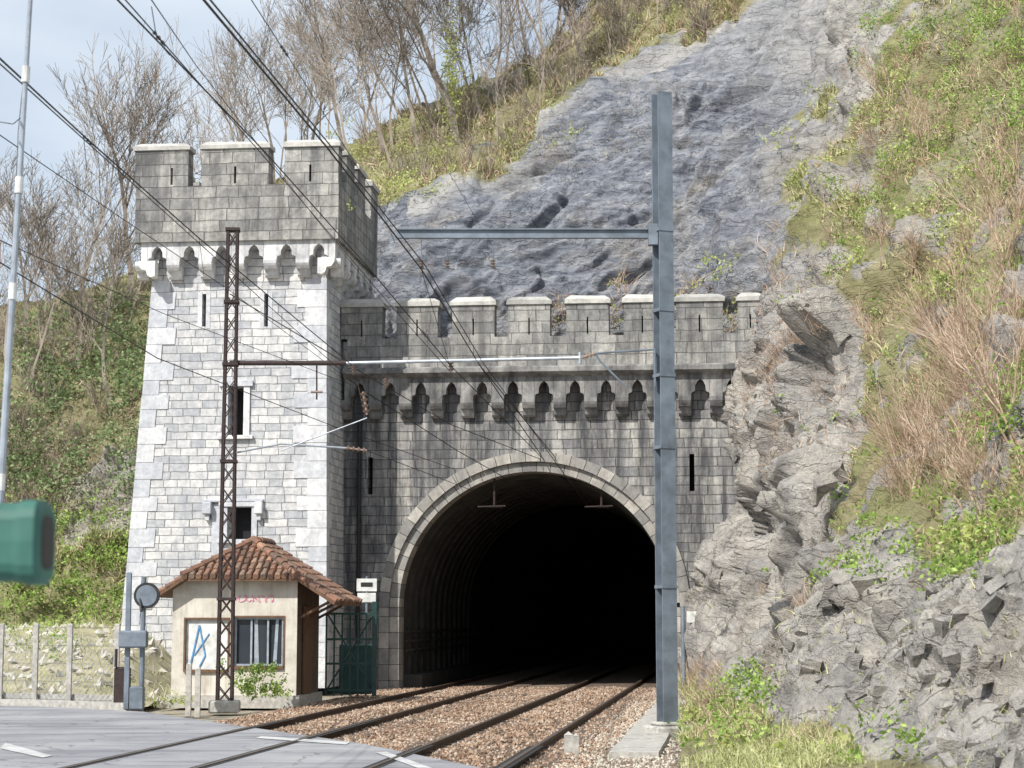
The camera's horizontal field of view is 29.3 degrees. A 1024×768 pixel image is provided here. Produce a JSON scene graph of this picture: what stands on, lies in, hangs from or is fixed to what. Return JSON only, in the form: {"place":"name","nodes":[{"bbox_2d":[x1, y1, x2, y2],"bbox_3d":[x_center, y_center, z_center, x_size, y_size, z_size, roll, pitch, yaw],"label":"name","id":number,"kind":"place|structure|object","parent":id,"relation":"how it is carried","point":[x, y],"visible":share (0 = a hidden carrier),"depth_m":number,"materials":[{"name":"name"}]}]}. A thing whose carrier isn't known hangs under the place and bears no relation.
{"place":"outdoors","nodes":[
{"label":"outdoors","id":0,"kind":"place"},
{"bbox_2d":[0,500,55,584],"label":"green signal housing","id":1,"kind":"object","parent":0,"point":[27,540],"visible":1,"depth_m":4.41,"materials":[{"name":"metal"}]},
{"bbox_2d":[2,615,171,708],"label":"grassy bank","id":2,"kind":"structure","parent":0,"point":[156,664],"depth_m":45.98,"materials":[{"name":"stone"}]},
{"bbox_2d":[3,693,112,701],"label":"concrete wall","id":3,"kind":"structure","parent":2,"relation":"on","point":[57,696],"depth_m":39.52,"materials":[{"name":"beige concrete"}]},
{"bbox_2d":[0,699,137,710],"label":"kerb","id":4,"kind":"structure","parent":2,"relation":"on","point":[68,704],"depth_m":38.71,"materials":[{"name":"concrete"}]},
{"bbox_2d":[0,624,119,700],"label":"trackside fence","id":5,"kind":"object","parent":4,"relation":"on","point":[68,672],"visible":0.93,"depth_m":39.57,"materials":[{"name":"concrete"}]},
{"bbox_2d":[113,649,130,702],"bbox_3d":[-7.588,5.736,38.148,0.260,1.150,0.380,0,-7,0],"label":"relay cabinet","id":6,"kind":"object","parent":4,"relation":"on","point":[118,685],"visible":0.5,"depth_m":37.98,"materials":[{"name":"brown metal"}]},
{"bbox_2d":[3,612,150,694],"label":"bank shrubs","id":7,"kind":"object","parent":2,"relation":"on","point":[50,623],"visible":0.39,"depth_m":48.19,"materials":[{"name":"green plant"}]},
{"bbox_2d":[0,706,479,767],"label":"road","id":8,"kind":"structure","parent":0,"point":[63,737],"depth_m":27.04,"materials":[{"name":"grey asphalt"}]},
{"bbox_2d":[0,0,32,502],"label":"level crossing barrier","id":9,"kind":"object","parent":8,"relation":"on","point":[18,192],"visible":1,"depth_m":14.19,"materials":[{"name":"metal"}]},
{"bbox_2d":[0,736,430,767],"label":"road markings","id":10,"kind":"object","parent":8,"relation":"on","point":[10,747],"visible":1,"depth_m":25.65,"materials":[{"name":"paint"}]},
{"bbox_2d":[60,718,542,767],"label":"flangeway grooves","id":11,"kind":"object","parent":8,"relation":"on","point":[515,755],"visible":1,"depth_m":25.34,"materials":[{"name":"black rubber"}]},
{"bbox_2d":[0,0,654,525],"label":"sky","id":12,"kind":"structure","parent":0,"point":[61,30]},
{"bbox_2d":[144,647,655,721],"bbox_3d":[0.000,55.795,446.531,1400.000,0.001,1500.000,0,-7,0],"label":"ground","id":13,"kind":"structure","parent":0,"point":[205,715],"depth_m":41.62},
{"bbox_2d":[118,572,159,711],"bbox_3d":[-7.150,4.979,37.611,0.750,2.725,0.326,0,-7,0],"label":"crossing signal","id":14,"kind":"object","parent":13,"relation":"on","point":[146,595],"visible":0.97,"depth_m":37.59,"materials":[{"name":"metal"}]},
{"bbox_2d":[147,688,194,709],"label":"flower tufts","id":15,"kind":"object","parent":13,"relation":"on","point":[169,700],"visible":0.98,"depth_m":38.02,"materials":[{"name":"yellow plant"}]},
{"bbox_2d":[185,662,191,716],"bbox_3d":[-6.265,5.915,37.965,0.100,1.052,0.100,0,-7,0],"label":"concrete marker post","id":16,"kind":"object","parent":13,"relation":"on","point":[188,689],"visible":1,"depth_m":37.92,"materials":[{"name":"beige concrete"}]},
{"bbox_2d":[194,667,200,717],"bbox_3d":[-6.024,5.906,37.563,0.100,0.974,0.100,0,-7,0],"label":"concrete marker post","id":17,"kind":"object","parent":13,"relation":"on","point":[197,708],"visible":1,"depth_m":37.52,"materials":[{"name":"beige concrete"}]},
{"bbox_2d":[215,658,293,701],"bbox_3d":[-5.315,6.087,40.325,1.601,0.903,0.972,0,-7,0],"label":"shrub","id":18,"kind":"object","parent":13,"relation":"on","point":[248,687],"visible":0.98,"depth_m":40.27,"materials":[{"name":"green plant"}]},
{"bbox_2d":[159,535,362,708],"bbox_3d":[-5.502,5.187,42.987,3.976,3.700,3.174,-1,-7,6],"label":"crossing keeper hut","id":19,"kind":"object","parent":13,"relation":"on","point":[279,590],"visible":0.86,"depth_m":41.87,"materials":[{"name":"beige paint"}]},
{"bbox_2d":[183,616,284,672],"bbox_3d":[-5.922,5.548,41.807,2.200,1.200,0.178,-1,-7,6],"label":"window and panel","id":20,"kind":"structure","parent":19,"relation":"in","point":[200,638],"depth_m":41.87,"materials":[{"name":"white paint"}]},
{"bbox_2d":[208,227,580,713],"bbox_3d":[-2.357,1.653,39.686,7.627,9.927,0.746,-1,-7,7],"label":"lattice mast","id":21,"kind":"object","parent":13,"relation":"on","point":[217,705],"visible":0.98,"depth_m":39.93,"materials":[{"name":"brown metal"}]},
{"bbox_2d":[321,293,760,692],"bbox_3d":[6.144,8.261,95.911,13.106,10.576,90.620,-1,-7,6],"label":"tunnel portal","id":22,"kind":"object","parent":13,"relation":"on","point":[513,575],"visible":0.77,"depth_m":52.22,"materials":[{"name":"stone"}]},
{"bbox_2d":[609,689,685,759],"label":"cable trough covers","id":23,"kind":"object","parent":13,"relation":"on","point":[636,742],"visible":0.34,"depth_m":28.38,"materials":[{"name":"concrete"}]},
{"bbox_2d":[0,0,1023,767],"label":"rocky hillside","id":24,"kind":"structure","parent":0,"point":[738,86],"depth_m":52.61,"materials":[{"name":"grey stone"}]},
{"bbox_2d":[0,146,73,349],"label":"bare tree","id":25,"kind":"object","parent":24,"relation":"on","point":[8,202],"visible":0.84,"depth_m":70.18,"materials":[{"name":"brown plant"}]},
{"bbox_2d":[0,487,131,625],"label":"bank bushes","id":26,"kind":"object","parent":24,"relation":"on","point":[78,572],"visible":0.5,"depth_m":58.08,"materials":[{"name":"green plant"}]},
{"bbox_2d":[0,256,149,505],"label":"ivy thicket","id":27,"kind":"object","parent":24,"relation":"on","point":[64,480],"visible":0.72,"depth_m":65.82,"materials":[{"name":"green plant"}]},
{"bbox_2d":[37,201,152,401],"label":"bare tree","id":28,"kind":"object","parent":24,"relation":"on","point":[117,248],"visible":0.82,"depth_m":68.27,"materials":[{"name":"brown plant"}]},
{"bbox_2d":[45,61,150,322],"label":"bare tree","id":29,"kind":"object","parent":24,"relation":"on","point":[102,213],"visible":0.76,"depth_m":73.35,"materials":[{"name":"grey plant"}]},
{"bbox_2d":[68,33,215,303],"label":"bare tree","id":30,"kind":"object","parent":24,"relation":"on","point":[143,106],"visible":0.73,"depth_m":74.43,"materials":[{"name":"grey plant"}]},
{"bbox_2d":[121,139,379,687],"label":"castle tower","id":31,"kind":"structure","parent":24,"relation":"on","point":[294,261],"depth_m":50.62,"materials":[{"name":"stone"}]},
{"bbox_2d":[209,0,306,183],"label":"bare tree","id":32,"kind":"object","parent":24,"relation":"on","point":[264,48],"visible":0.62,"depth_m":86.07,"materials":[{"name":"brown plant"}]},
{"bbox_2d":[263,0,352,142],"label":"bare tree","id":33,"kind":"object","parent":24,"relation":"on","point":[304,42],"visible":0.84,"depth_m":81.81,"materials":[{"name":"brown plant"}]},
{"bbox_2d":[266,0,410,139],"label":"bare tree","id":34,"kind":"object","parent":24,"relation":"on","point":[324,108],"visible":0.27,"depth_m":88.39,"materials":[{"name":"brown plant"}]},
{"bbox_2d":[0,0,691,386],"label":"bare woodland","id":35,"kind":"object","parent":24,"relation":"on","point":[510,6],"visible":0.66,"depth_m":71.99,"materials":[{"name":"plant"}]},
{"bbox_2d":[0,0,619,343],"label":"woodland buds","id":36,"kind":"object","parent":35,"relation":"attached to","point":[316,111],"visible":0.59,"depth_m":70.74,"materials":[{"name":"plant"}]},
{"bbox_2d":[0,0,721,523],"bbox_3d":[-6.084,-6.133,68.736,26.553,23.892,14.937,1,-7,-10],"label":"scrub","id":37,"kind":"object","parent":24,"relation":"on","point":[466,116],"visible":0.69,"depth_m":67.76,"materials":[{"name":"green plant"}]},
{"bbox_2d":[313,0,416,154],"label":"bare tree","id":38,"kind":"object","parent":24,"relation":"on","point":[357,48],"visible":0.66,"depth_m":69.99,"materials":[{"name":"brown plant"}]},
{"bbox_2d":[330,0,459,144],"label":"bare tree","id":39,"kind":"object","parent":24,"relation":"on","point":[430,64],"visible":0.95,"depth_m":68.19,"materials":[{"name":"brown plant"}]},
{"bbox_2d":[339,0,471,154],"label":"bare tree","id":40,"kind":"object","parent":24,"relation":"on","point":[400,41],"visible":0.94,"depth_m":68.10,"materials":[{"name":"brown plant"}]},
{"bbox_2d":[213,653,680,767],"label":"ballast bed","id":41,"kind":"object","parent":24,"relation":"on","point":[599,667],"visible":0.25,"depth_m":57.68,"materials":[{"name":"gravel"}]},
{"bbox_2d":[325,602,376,695],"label":"green gate","id":42,"kind":"structure","parent":41,"relation":"on","point":[373,617],"depth_m":44.55,"materials":[{"name":"metal"}]},
{"bbox_2d":[62,645,646,767],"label":"railway track","id":43,"kind":"structure","parent":41,"relation":"on","point":[526,676],"depth_m":42.85,"materials":[{"name":"metal"}]},
{"bbox_2d":[339,644,371,693],"bbox_3d":[-3.638,6.663,45.832,0.761,1.150,0.600,0,-7,0],"label":"equipment cabinet","id":44,"kind":"object","parent":41,"relation":"on","point":[354,669],"visible":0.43,"depth_m":45.53,"materials":[{"name":"green metal"}]},
{"bbox_2d":[357,576,376,643],"bbox_3d":[-3.469,5.957,46.657,0.480,2.751,0.090,0,-7,0],"label":"trackside sign","id":45,"kind":"object","parent":41,"relation":"on","point":[366,584],"visible":0.71,"depth_m":46.75,"materials":[{"name":"white metal"}]},
{"bbox_2d":[215,686,655,767],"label":"ballast chips","id":46,"kind":"object","parent":41,"relation":"on","point":[491,737],"visible":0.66,"depth_m":35.47,"materials":[{"name":"brown gravel"}]},
{"bbox_2d":[367,653,655,767],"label":"railway track","id":47,"kind":"structure","parent":41,"relation":"on","point":[631,676],"depth_m":34.92,"materials":[{"name":"metal"}]},
{"bbox_2d":[396,91,688,739],"bbox_3d":[0.482,0.399,31.027,4.653,10.341,0.754,1,-7,-4],"label":"catenary pole","id":48,"kind":"object","parent":41,"relation":"on","point":[657,233],"visible":0.98,"depth_m":31.23,"materials":[{"name":"metal"}]},
{"bbox_2d":[0,0,599,512],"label":"overhead catenary wires","id":49,"kind":"object","parent":48,"relation":"attached to","point":[160,42],"visible":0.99,"depth_m":28.77,"materials":[{"name":"black metal"}]},
{"bbox_2d":[564,731,572,753],"bbox_3d":[0.768,4.895,26.605,0.120,0.354,0.120,0,-7,0],"label":"concrete marker post","id":50,"kind":"object","parent":41,"relation":"on","point":[568,741],"visible":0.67,"depth_m":26.55,"materials":[{"name":"white concrete"}]},
{"bbox_2d":[573,733,578,756],"bbox_3d":[0.864,4.889,26.505,0.080,0.343,0.080,0,-7,0],"label":"concrete marker post","id":51,"kind":"object","parent":41,"relation":"on","point":[575,744],"visible":0.67,"depth_m":26.47,"materials":[{"name":"white concrete"}]},
{"bbox_2d":[547,692,691,767],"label":"pale gravel","id":52,"kind":"structure","parent":41,"relation":"on","point":[644,762],"depth_m":26.19,"materials":[{"name":"grey gravel"}]},
{"bbox_2d":[391,0,503,120],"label":"bare tree","id":53,"kind":"object","parent":24,"relation":"on","point":[469,13],"visible":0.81,"depth_m":69.70,"materials":[{"name":"brown plant"}]},
{"bbox_2d":[433,0,471,146],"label":"tree ivy","id":54,"kind":"object","parent":24,"relation":"on","point":[449,74],"visible":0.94,"depth_m":68.57,"materials":[{"name":"green plant"}]},
{"bbox_2d":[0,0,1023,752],"bbox_3d":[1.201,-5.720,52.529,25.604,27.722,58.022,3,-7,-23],"label":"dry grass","id":55,"kind":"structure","parent":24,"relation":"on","point":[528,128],"depth_m":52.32,"materials":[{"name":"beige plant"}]},
{"bbox_2d":[3,0,1023,767],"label":"hillside grass","id":56,"kind":"structure","parent":24,"relation":"on","point":[763,756],"depth_m":41.87,"materials":[{"name":"green plant"}]},
{"bbox_2d":[346,199,737,332],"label":"parapet weeds","id":57,"kind":"object","parent":24,"relation":"on","point":[624,282],"visible":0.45,"depth_m":52.75,"materials":[{"name":"green plant"}]},
{"bbox_2d":[550,0,589,69],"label":"bare tree","id":58,"kind":"object","parent":24,"relation":"on","point":[565,9],"visible":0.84,"depth_m":70.58,"materials":[{"name":"brown plant"}]},
{"bbox_2d":[552,0,595,78],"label":"bare tree","id":59,"kind":"object","parent":24,"relation":"on","point":[554,52],"visible":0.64,"depth_m":71.58,"materials":[{"name":"brown plant"}]},
{"bbox_2d":[548,258,737,335],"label":"plants","id":60,"kind":"object","parent":24,"relation":"on","point":[563,310],"visible":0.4,"depth_m":52.82,"materials":[{"name":"green plant"}]},
{"bbox_2d":[322,0,1018,767],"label":"yellow green shrubs","id":61,"kind":"object","parent":24,"relation":"on","point":[970,532],"visible":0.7,"depth_m":45.12,"materials":[{"name":"green plant"}]},
{"bbox_2d":[681,606,695,685],"bbox_3d":[4.247,6.218,45.815,0.572,2.030,0.100,-1,-7,5],"label":"kilometre sign","id":62,"kind":"object","parent":24,"relation":"on","point":[690,617],"visible":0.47,"depth_m":45.85,"materials":[{"name":"grey metal"}]},
{"bbox_2d":[667,0,1023,762],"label":"green shrubs","id":63,"kind":"object","parent":24,"relation":"on","point":[955,558],"visible":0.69,"depth_m":31.59,"materials":[{"name":"green plant"}]},
{"bbox_2d":[678,15,1023,731],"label":"dry brushwood","id":64,"kind":"object","parent":24,"relation":"on","point":[894,448],"visible":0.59,"depth_m":32.40,"materials":[{"name":"brown plant"}]},
{"bbox_2d":[713,261,1023,767],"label":"broken limestone blocks","id":65,"kind":"structure","parent":24,"relation":"on","point":[983,672],"depth_m":21.09,"materials":[{"name":"grey stone"}]},
{"bbox_2d":[837,18,1020,457],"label":"red twig shrubs","id":66,"kind":"object","parent":24,"relation":"on","point":[932,172],"visible":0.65,"depth_m":46.03,"materials":[{"name":"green plant"}]},
{"bbox_2d":[844,0,1023,523],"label":"bare shrub stems","id":67,"kind":"object","parent":24,"relation":"on","point":[956,338],"visible":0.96,"depth_m":31.58,"materials":[{"name":"brown plant"}]}
]}

